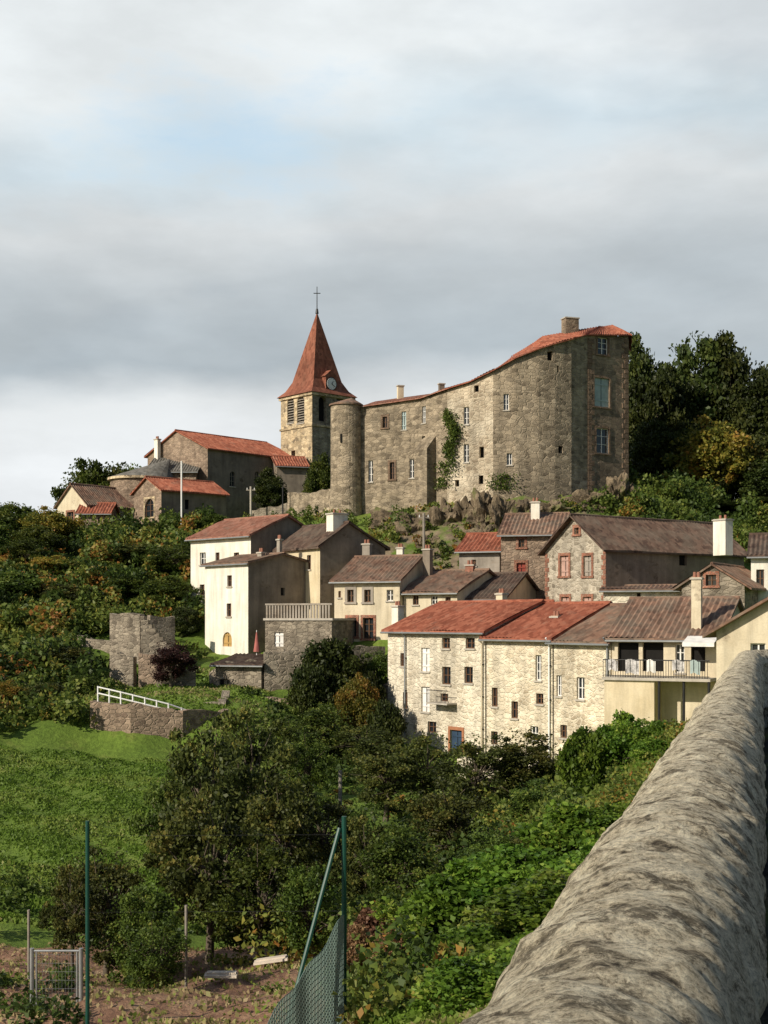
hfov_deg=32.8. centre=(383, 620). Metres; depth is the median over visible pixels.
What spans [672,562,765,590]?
roof
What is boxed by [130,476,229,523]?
priory chapel
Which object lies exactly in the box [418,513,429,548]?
utility pole
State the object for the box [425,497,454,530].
rock outcrop
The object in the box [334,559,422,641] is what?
walls
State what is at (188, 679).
masonry
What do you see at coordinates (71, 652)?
hillside tree
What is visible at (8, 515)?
broadleaf tree
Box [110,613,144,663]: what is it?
masonry
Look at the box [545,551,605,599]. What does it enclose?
quoins
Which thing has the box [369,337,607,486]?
windows
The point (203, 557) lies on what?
windows
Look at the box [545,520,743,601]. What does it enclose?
walls
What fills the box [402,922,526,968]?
green shrub
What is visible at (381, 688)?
evergreen bush
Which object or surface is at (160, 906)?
orchard tree
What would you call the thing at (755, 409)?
tall tree
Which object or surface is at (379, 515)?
rock outcrop
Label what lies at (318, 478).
broadleaf tree
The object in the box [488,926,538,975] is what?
green shrub
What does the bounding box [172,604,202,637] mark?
hillside tree
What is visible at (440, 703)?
iron balcony
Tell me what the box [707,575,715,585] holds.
windows
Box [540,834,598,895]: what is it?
green shrub
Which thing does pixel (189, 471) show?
church choir
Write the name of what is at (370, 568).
roof
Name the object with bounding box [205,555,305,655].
walls
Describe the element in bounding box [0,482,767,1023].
ground
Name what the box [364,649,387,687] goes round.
evergreen bush
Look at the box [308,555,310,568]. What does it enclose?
windows
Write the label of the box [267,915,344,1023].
rolled netting
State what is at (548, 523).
roof
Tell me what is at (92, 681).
hillside tree
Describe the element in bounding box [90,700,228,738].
masonry
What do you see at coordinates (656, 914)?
stone parapet wall
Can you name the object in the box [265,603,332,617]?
terrace balustrade
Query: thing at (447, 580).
roof
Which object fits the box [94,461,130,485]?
broadleaf tree
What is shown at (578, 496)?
rock outcrop
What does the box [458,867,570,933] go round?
green shrub
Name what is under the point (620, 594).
barn
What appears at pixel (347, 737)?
garden tree
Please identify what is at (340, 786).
utility pole
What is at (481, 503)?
rock outcrop
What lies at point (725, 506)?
tall tree
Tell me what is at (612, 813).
green shrub
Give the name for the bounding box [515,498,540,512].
rock outcrop
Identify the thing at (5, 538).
broadleaf tree
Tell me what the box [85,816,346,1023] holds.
wire fence
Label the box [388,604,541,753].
walls
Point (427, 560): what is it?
chimney
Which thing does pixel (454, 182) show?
sky
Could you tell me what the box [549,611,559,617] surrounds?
chimney
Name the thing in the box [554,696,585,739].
trim
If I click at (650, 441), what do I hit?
tall tree
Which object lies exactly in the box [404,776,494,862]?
orchard tree
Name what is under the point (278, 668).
masonry
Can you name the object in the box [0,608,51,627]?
hillside tree
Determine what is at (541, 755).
orchard tree
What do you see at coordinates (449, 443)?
castle ivy
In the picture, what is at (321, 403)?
windows
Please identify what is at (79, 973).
garden gate
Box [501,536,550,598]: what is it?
walls
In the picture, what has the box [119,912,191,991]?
orchard tree
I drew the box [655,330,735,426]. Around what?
tall tree
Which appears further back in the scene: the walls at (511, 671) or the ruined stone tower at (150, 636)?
the ruined stone tower at (150, 636)
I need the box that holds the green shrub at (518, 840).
[508,831,528,846]
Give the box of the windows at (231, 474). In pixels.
[230,472,257,486]
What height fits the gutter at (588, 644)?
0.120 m
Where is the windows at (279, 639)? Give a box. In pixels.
[275,632,282,646]
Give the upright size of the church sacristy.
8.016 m
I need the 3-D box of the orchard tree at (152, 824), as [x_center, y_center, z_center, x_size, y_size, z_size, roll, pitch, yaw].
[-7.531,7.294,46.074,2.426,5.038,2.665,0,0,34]
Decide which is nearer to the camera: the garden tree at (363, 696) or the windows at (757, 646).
the windows at (757, 646)
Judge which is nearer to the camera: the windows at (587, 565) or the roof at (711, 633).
the roof at (711, 633)
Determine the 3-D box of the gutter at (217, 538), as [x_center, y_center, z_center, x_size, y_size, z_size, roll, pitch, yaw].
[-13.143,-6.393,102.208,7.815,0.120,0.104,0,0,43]
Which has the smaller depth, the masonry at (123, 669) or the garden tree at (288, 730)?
the garden tree at (288, 730)
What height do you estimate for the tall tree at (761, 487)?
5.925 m
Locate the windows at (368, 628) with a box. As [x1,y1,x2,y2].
[339,590,392,638]
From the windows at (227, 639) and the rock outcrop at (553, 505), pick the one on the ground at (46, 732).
the rock outcrop at (553, 505)
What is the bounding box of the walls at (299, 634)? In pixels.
[265,620,354,651]
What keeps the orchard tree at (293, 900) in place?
on the ground at (46, 732)
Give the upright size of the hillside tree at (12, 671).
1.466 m
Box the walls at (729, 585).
[682,566,757,609]
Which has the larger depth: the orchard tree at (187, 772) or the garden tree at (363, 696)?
the garden tree at (363, 696)
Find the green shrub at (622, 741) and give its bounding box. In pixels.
[587,719,637,781]
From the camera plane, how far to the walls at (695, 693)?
67.42 m
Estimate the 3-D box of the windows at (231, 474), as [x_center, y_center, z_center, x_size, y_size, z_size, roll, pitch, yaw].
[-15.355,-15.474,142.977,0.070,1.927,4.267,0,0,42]
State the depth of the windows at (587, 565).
91.28 m
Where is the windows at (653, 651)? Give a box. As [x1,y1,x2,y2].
[619,643,704,672]
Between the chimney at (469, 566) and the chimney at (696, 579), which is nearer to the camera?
the chimney at (696, 579)
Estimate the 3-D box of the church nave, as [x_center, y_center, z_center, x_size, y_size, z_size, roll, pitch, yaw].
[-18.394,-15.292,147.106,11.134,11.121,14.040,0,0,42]
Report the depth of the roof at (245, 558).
96.55 m
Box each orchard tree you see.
[38,857,103,969]
[48,841,148,975]
[79,880,181,983]
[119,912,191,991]
[124,758,191,879]
[140,778,286,963]
[158,709,273,883]
[190,696,314,855]
[201,830,310,957]
[238,770,325,898]
[271,861,356,960]
[275,791,360,880]
[284,727,341,795]
[324,808,393,909]
[342,741,423,821]
[354,821,446,902]
[389,728,468,800]
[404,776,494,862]
[428,732,525,815]
[475,728,558,788]
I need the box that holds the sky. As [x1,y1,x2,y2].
[0,0,767,513]
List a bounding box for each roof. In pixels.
[53,483,133,509]
[185,514,303,539]
[201,552,309,565]
[263,618,355,619]
[272,520,389,551]
[329,554,434,581]
[381,599,545,632]
[401,568,497,593]
[455,532,500,551]
[465,571,538,599]
[479,601,612,640]
[497,512,569,534]
[537,513,746,557]
[547,603,625,643]
[605,596,744,639]
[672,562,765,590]
[702,597,767,637]
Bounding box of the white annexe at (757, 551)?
[747,532,767,601]
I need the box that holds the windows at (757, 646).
[751,643,764,649]
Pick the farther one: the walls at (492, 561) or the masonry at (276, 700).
the walls at (492, 561)
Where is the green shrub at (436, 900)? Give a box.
[363,856,489,946]
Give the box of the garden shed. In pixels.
[209,653,264,688]
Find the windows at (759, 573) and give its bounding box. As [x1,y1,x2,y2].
[756,570,763,585]
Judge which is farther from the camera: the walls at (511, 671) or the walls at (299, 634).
the walls at (299, 634)
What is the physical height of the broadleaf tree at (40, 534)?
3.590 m
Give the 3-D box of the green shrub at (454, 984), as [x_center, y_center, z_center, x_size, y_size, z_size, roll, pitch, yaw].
[1.061,3.640,13.089,1.670,0.775,1.446,0,0,6]
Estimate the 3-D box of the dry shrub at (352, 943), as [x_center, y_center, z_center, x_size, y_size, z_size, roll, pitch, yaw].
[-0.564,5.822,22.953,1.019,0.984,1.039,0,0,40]
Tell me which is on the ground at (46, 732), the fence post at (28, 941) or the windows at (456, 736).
the fence post at (28, 941)
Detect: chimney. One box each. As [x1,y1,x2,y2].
[325,509,348,531]
[421,545,433,575]
[464,560,475,571]
[530,498,540,519]
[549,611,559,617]
[690,572,703,628]
[712,515,733,555]
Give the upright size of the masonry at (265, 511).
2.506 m
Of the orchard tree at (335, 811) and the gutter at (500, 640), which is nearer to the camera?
the orchard tree at (335, 811)
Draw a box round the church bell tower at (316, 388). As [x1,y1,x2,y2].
[277,293,356,491]
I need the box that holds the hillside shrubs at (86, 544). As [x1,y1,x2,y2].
[0,458,767,838]
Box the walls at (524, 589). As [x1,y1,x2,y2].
[507,577,535,599]
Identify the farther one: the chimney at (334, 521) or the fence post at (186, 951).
the chimney at (334, 521)
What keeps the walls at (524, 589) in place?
on the ground at (46, 732)
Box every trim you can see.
[66,510,74,519]
[337,587,393,640]
[399,648,475,750]
[489,680,543,746]
[514,537,527,571]
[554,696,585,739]
[557,525,593,601]
[702,571,719,587]
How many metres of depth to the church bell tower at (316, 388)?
148.17 m
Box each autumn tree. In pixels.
[659,414,754,491]
[713,430,767,498]
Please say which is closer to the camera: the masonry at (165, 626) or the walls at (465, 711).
the walls at (465, 711)
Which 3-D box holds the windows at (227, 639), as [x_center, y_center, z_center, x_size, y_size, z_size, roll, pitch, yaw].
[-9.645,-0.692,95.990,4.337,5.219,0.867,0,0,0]
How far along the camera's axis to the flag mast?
123.92 m
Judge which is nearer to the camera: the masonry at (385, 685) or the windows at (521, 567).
the masonry at (385, 685)
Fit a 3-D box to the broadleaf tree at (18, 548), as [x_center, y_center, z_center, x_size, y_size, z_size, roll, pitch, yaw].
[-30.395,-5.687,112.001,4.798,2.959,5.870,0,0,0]
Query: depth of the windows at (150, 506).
129.06 m
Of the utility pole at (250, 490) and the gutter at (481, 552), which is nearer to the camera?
the gutter at (481, 552)
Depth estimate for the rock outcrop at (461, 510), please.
110.00 m
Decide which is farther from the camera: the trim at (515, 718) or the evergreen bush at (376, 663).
the evergreen bush at (376, 663)
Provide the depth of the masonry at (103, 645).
93.37 m
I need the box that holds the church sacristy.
[270,455,309,494]
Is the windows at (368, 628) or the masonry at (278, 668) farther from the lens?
the windows at (368, 628)
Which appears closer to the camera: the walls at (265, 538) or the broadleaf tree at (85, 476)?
the walls at (265, 538)
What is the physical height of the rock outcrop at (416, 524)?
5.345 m
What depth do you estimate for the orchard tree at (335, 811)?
45.66 m
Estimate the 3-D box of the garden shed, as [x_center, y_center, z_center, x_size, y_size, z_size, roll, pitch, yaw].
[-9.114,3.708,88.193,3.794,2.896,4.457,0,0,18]
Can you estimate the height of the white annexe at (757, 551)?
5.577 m
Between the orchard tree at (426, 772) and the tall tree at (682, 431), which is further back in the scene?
the tall tree at (682, 431)
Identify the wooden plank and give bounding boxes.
[204,971,237,977]
[253,954,287,965]
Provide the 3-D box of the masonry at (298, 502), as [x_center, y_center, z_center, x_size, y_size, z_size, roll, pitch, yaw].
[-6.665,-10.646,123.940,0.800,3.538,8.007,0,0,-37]
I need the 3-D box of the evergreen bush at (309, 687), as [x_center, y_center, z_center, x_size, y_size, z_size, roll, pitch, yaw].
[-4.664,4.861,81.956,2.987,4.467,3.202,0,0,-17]
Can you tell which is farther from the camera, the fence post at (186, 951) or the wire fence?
the fence post at (186, 951)
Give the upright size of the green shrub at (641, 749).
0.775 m
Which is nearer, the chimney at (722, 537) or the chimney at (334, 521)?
the chimney at (722, 537)
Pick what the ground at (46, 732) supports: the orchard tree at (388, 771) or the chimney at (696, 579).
the orchard tree at (388, 771)
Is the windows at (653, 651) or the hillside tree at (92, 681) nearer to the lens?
the windows at (653, 651)
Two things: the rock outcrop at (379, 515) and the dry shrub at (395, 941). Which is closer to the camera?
the dry shrub at (395, 941)
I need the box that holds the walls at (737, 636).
[716,602,767,681]
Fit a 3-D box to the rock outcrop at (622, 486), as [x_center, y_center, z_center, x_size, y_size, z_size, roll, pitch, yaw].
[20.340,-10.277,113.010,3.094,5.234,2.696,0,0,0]
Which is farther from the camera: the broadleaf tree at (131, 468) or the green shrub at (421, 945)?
the broadleaf tree at (131, 468)
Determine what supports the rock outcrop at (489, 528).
on the ground at (46, 732)
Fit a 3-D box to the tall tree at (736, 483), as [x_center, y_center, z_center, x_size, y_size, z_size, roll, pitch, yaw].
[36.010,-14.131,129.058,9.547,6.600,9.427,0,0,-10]
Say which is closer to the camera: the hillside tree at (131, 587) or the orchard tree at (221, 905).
the orchard tree at (221, 905)
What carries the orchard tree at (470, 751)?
on the ground at (46, 732)
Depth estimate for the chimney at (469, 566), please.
92.83 m
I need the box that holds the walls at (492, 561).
[459,553,500,571]
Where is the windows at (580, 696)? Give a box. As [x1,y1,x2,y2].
[558,675,583,737]
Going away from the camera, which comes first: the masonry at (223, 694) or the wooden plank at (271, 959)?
the wooden plank at (271, 959)
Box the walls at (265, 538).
[191,517,301,603]
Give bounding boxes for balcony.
[426,689,456,704]
[602,659,715,726]
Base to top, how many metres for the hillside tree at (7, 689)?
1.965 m
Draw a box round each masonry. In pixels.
[77,635,109,653]
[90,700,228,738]
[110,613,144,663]
[110,656,136,686]
[138,653,157,686]
[147,615,174,644]
[157,666,195,686]
[204,690,229,705]
[209,659,263,684]
[252,503,286,515]
[264,645,384,690]
[267,697,338,713]
[287,489,329,517]
[381,683,387,699]
[457,756,537,779]
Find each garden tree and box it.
[258,714,318,750]
[289,701,370,756]
[327,723,407,771]
[332,672,379,729]
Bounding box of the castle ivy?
[431,408,525,491]
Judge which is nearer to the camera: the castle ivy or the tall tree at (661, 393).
the castle ivy
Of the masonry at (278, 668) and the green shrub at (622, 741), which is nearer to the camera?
the green shrub at (622, 741)
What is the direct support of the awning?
attached to the roof at (653, 617)
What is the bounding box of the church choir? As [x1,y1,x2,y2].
[149,458,199,479]
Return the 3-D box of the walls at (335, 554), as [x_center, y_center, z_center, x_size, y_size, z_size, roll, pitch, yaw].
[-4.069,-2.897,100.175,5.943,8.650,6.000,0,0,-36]
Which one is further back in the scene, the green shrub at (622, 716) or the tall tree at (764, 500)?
the tall tree at (764, 500)
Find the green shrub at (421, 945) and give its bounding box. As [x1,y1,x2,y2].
[399,944,423,977]
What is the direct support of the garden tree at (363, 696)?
on the ground at (46, 732)
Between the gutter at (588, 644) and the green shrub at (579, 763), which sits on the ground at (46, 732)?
the green shrub at (579, 763)
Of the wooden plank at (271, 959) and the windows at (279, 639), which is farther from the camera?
the windows at (279, 639)
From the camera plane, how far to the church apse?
135.43 m
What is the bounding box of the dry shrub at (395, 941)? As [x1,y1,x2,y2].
[369,929,409,967]
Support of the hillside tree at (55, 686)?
on the ground at (46, 732)
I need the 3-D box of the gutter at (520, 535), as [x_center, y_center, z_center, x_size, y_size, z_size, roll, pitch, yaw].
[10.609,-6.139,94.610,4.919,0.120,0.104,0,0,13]
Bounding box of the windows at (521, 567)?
[517,540,544,598]
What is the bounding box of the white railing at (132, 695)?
[97,686,185,709]
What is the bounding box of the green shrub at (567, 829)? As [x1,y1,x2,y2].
[511,798,606,863]
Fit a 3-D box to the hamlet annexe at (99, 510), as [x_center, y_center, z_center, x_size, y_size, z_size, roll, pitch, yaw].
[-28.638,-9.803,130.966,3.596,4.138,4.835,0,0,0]
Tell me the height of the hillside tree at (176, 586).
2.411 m
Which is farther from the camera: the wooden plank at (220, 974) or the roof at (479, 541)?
the roof at (479, 541)
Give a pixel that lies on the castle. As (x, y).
(546, 417)
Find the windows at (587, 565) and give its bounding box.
[562,528,683,600]
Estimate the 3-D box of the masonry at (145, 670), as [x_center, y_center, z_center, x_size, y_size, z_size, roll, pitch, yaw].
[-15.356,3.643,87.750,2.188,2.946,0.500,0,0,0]
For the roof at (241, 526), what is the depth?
103.50 m
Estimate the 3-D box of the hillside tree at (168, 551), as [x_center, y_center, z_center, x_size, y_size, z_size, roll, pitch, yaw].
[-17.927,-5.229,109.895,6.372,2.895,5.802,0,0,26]
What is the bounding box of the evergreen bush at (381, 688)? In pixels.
[348,669,386,714]
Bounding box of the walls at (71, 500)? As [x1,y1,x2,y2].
[57,487,133,522]
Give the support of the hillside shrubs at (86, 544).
on the ground at (46, 732)
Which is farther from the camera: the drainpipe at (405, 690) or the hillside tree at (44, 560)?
the hillside tree at (44, 560)
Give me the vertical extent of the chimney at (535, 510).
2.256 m
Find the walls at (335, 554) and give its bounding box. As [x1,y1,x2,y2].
[282,525,384,617]
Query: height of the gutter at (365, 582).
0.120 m
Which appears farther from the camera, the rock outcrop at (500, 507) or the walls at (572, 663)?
the rock outcrop at (500, 507)
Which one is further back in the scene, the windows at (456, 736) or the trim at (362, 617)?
the trim at (362, 617)
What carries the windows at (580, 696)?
attached to the walls at (572, 663)
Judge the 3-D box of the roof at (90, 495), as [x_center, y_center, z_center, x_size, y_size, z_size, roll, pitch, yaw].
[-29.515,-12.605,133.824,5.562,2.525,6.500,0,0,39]
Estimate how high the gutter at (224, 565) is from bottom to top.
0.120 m
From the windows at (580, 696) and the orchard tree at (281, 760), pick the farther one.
the windows at (580, 696)
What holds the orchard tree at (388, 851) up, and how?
on the ground at (46, 732)
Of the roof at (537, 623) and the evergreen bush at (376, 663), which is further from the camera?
the evergreen bush at (376, 663)
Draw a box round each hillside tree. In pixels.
[0,569,61,600]
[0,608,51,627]
[0,661,46,679]
[0,679,26,700]
[9,555,79,576]
[15,681,69,705]
[18,645,97,670]
[28,583,106,605]
[61,674,101,692]
[67,606,104,615]
[73,559,130,569]
[96,576,149,595]
[99,543,162,563]
[137,542,190,571]
[139,576,203,600]
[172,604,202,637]
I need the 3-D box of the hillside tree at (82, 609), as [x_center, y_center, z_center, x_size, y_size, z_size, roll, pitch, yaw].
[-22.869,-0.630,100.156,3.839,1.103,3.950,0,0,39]
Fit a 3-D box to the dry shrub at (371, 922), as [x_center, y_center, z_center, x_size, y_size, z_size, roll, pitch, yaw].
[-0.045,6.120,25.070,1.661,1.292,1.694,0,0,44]
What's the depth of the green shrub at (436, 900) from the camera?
21.53 m
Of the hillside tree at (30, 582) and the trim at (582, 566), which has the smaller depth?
the trim at (582, 566)
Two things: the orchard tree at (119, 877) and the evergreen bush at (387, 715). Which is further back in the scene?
the evergreen bush at (387, 715)
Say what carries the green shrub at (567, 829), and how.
on the ground at (46, 732)
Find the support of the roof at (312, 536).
on the walls at (335, 554)
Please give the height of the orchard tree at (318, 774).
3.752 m
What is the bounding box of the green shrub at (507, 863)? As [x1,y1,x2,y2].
[443,842,562,910]
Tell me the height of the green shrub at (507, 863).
1.496 m
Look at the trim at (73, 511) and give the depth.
131.31 m
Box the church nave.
[144,429,290,517]
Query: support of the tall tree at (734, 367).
on the ground at (46, 732)
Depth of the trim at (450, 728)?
79.08 m
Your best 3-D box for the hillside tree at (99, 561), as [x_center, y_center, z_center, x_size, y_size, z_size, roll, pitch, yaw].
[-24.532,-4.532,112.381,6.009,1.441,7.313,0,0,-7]
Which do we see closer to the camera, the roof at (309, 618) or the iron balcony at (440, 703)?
the iron balcony at (440, 703)
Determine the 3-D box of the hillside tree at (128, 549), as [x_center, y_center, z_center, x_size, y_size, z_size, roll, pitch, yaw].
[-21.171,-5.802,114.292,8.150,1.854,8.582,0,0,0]
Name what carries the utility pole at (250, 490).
on the ground at (46, 732)
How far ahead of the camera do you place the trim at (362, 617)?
92.08 m
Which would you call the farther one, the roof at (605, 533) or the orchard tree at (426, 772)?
the roof at (605, 533)
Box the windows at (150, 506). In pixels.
[146,499,187,516]
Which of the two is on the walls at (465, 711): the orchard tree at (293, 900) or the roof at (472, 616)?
the roof at (472, 616)
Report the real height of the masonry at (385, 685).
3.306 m
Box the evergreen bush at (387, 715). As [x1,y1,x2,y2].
[366,698,408,754]
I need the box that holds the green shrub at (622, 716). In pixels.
[608,709,646,760]
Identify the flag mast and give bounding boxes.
[181,461,181,517]
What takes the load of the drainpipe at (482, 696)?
attached to the walls at (465, 711)
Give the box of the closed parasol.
[253,630,259,654]
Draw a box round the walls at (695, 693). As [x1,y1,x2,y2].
[612,606,739,724]
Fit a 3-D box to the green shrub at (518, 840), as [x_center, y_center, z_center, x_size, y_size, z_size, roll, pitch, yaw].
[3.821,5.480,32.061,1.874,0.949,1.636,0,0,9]
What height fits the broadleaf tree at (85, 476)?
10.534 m
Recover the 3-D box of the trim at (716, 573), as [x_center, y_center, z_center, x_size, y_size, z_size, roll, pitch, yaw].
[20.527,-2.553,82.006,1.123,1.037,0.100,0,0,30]
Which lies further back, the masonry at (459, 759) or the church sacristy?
the church sacristy
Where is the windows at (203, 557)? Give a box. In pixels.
[201,552,238,594]
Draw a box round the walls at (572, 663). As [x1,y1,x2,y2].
[554,643,611,759]
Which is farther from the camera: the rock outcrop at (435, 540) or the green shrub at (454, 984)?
the rock outcrop at (435, 540)
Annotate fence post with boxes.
[27,909,29,979]
[184,905,187,988]
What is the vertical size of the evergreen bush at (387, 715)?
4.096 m
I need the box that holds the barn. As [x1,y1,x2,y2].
[599,584,681,602]
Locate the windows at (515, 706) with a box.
[493,655,542,743]
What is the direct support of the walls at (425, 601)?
on the ground at (46, 732)
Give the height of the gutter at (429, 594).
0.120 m
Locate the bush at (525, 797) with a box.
[495,777,581,823]
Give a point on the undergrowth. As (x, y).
(387, 981)
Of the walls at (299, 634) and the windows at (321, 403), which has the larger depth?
the windows at (321, 403)
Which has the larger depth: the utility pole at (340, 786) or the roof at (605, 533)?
the roof at (605, 533)
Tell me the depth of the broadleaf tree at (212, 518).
124.98 m
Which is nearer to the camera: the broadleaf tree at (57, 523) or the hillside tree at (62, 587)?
the hillside tree at (62, 587)
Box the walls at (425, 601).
[404,573,492,617]
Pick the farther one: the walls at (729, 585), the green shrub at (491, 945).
the walls at (729, 585)
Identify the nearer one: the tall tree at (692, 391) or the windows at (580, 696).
the windows at (580, 696)
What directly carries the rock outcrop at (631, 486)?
on the ground at (46, 732)
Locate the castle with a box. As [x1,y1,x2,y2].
[329,316,631,517]
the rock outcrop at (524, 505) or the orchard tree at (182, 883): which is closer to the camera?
the orchard tree at (182, 883)
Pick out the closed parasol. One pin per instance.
(256, 647)
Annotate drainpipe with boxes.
[402,634,406,743]
[477,638,483,747]
[545,638,551,751]
[603,637,607,674]
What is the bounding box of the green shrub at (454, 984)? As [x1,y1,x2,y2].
[406,946,507,1017]
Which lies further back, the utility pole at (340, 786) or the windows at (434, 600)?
the windows at (434, 600)
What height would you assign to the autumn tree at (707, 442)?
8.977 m
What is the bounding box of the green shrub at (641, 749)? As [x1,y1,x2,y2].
[630,735,670,759]
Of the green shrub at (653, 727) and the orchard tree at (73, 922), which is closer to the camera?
the orchard tree at (73, 922)
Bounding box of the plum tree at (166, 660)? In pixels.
[148,639,201,687]
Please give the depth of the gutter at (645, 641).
67.68 m
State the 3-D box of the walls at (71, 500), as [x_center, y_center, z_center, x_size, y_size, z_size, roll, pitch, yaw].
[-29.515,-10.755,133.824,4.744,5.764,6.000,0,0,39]
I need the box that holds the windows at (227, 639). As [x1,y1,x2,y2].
[224,575,282,646]
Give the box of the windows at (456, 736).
[402,638,474,752]
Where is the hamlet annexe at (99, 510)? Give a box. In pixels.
[75,502,120,530]
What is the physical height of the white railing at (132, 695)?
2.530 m
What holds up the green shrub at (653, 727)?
on the ground at (46, 732)
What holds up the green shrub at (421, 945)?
on the ground at (46, 732)
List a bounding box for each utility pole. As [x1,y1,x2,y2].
[246,486,254,515]
[338,770,341,862]
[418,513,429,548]
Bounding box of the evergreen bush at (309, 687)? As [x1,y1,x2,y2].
[284,662,334,716]
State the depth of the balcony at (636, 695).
66.64 m
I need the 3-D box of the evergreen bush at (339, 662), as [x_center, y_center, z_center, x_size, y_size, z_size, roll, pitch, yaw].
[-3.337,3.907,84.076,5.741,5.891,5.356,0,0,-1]
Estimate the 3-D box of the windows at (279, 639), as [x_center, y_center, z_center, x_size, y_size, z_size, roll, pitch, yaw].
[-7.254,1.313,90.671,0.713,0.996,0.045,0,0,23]
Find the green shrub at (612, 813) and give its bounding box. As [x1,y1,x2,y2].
[586,802,629,831]
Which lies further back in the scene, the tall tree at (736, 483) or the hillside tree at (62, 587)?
the tall tree at (736, 483)
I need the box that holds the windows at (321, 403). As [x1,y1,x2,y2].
[288,397,340,422]
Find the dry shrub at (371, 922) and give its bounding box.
[347,907,395,938]
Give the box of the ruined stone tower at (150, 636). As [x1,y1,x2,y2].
[140,616,177,665]
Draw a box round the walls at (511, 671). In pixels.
[487,641,553,760]
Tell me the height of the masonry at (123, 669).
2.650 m
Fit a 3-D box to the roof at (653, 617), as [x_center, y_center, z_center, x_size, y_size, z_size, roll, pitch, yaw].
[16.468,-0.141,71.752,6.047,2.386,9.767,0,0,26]
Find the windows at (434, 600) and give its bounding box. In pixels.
[414,596,450,604]
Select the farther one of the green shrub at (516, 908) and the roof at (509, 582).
the roof at (509, 582)
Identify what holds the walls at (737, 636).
on the ground at (46, 732)
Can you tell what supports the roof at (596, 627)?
on the walls at (572, 663)
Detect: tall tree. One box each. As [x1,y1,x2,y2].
[628,365,692,459]
[628,418,680,482]
[629,331,675,458]
[635,372,711,433]
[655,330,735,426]
[656,427,710,483]
[687,501,747,509]
[693,329,767,501]
[711,448,759,500]
[722,366,767,439]
[729,496,767,512]
[738,453,767,496]
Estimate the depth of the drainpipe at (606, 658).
69.00 m
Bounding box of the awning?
[682,636,715,646]
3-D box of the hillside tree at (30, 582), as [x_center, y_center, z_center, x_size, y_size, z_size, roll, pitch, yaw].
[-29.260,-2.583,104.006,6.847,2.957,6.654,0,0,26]
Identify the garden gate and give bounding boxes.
[30,948,82,1005]
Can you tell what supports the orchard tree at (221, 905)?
on the ground at (46, 732)
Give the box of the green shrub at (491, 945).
[466,937,516,982]
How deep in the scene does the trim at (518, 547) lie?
95.11 m
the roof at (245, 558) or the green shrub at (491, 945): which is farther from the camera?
the roof at (245, 558)
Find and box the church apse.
[107,459,173,504]
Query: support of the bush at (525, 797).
on the ground at (46, 732)
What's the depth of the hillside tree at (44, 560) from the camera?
108.39 m
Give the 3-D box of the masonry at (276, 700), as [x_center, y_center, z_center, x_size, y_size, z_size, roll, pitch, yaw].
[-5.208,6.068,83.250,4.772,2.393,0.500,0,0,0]
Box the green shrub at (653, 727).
[629,719,675,756]
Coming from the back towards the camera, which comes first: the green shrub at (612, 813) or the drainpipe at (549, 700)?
the drainpipe at (549, 700)
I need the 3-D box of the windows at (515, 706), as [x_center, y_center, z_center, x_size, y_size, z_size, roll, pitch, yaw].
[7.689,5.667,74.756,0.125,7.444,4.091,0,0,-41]
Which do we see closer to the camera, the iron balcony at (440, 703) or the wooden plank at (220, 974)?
the wooden plank at (220, 974)
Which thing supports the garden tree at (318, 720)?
on the ground at (46, 732)
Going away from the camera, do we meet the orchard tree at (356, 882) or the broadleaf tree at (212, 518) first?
the orchard tree at (356, 882)
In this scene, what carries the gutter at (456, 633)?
attached to the roof at (472, 616)
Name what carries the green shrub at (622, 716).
on the ground at (46, 732)
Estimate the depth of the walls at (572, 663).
71.00 m
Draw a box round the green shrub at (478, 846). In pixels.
[453,826,523,858]
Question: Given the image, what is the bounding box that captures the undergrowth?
[0,717,688,1023]
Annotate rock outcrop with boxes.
[368,507,410,529]
[386,512,431,535]
[415,535,444,548]
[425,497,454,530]
[442,496,475,528]
[463,524,492,536]
[466,488,492,528]
[480,494,519,528]
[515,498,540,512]
[529,499,573,512]
[564,488,609,512]
[604,472,631,508]
[628,483,639,496]
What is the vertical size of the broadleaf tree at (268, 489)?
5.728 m
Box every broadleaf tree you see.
[0,501,42,532]
[0,521,14,553]
[0,538,49,563]
[9,524,67,551]
[14,505,86,542]
[50,456,112,510]
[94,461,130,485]
[121,463,141,472]
[191,514,228,526]
[252,467,287,508]
[302,452,330,492]
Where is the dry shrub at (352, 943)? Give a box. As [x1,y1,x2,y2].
[347,923,373,972]
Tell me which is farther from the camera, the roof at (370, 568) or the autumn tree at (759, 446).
the autumn tree at (759, 446)
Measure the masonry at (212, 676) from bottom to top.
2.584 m
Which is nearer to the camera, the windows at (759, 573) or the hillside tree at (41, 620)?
the windows at (759, 573)
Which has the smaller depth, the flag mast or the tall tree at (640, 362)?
the flag mast
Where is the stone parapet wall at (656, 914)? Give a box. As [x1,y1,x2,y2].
[460,649,767,1023]
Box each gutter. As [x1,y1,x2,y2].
[184,536,248,540]
[200,563,247,566]
[328,581,400,583]
[380,632,483,634]
[400,593,457,594]
[454,551,500,552]
[478,639,550,641]
[497,535,551,536]
[545,642,608,645]
[605,640,715,642]
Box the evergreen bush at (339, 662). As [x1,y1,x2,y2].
[289,635,370,710]
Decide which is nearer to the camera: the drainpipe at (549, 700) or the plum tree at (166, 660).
the drainpipe at (549, 700)
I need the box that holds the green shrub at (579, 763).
[554,725,623,797]

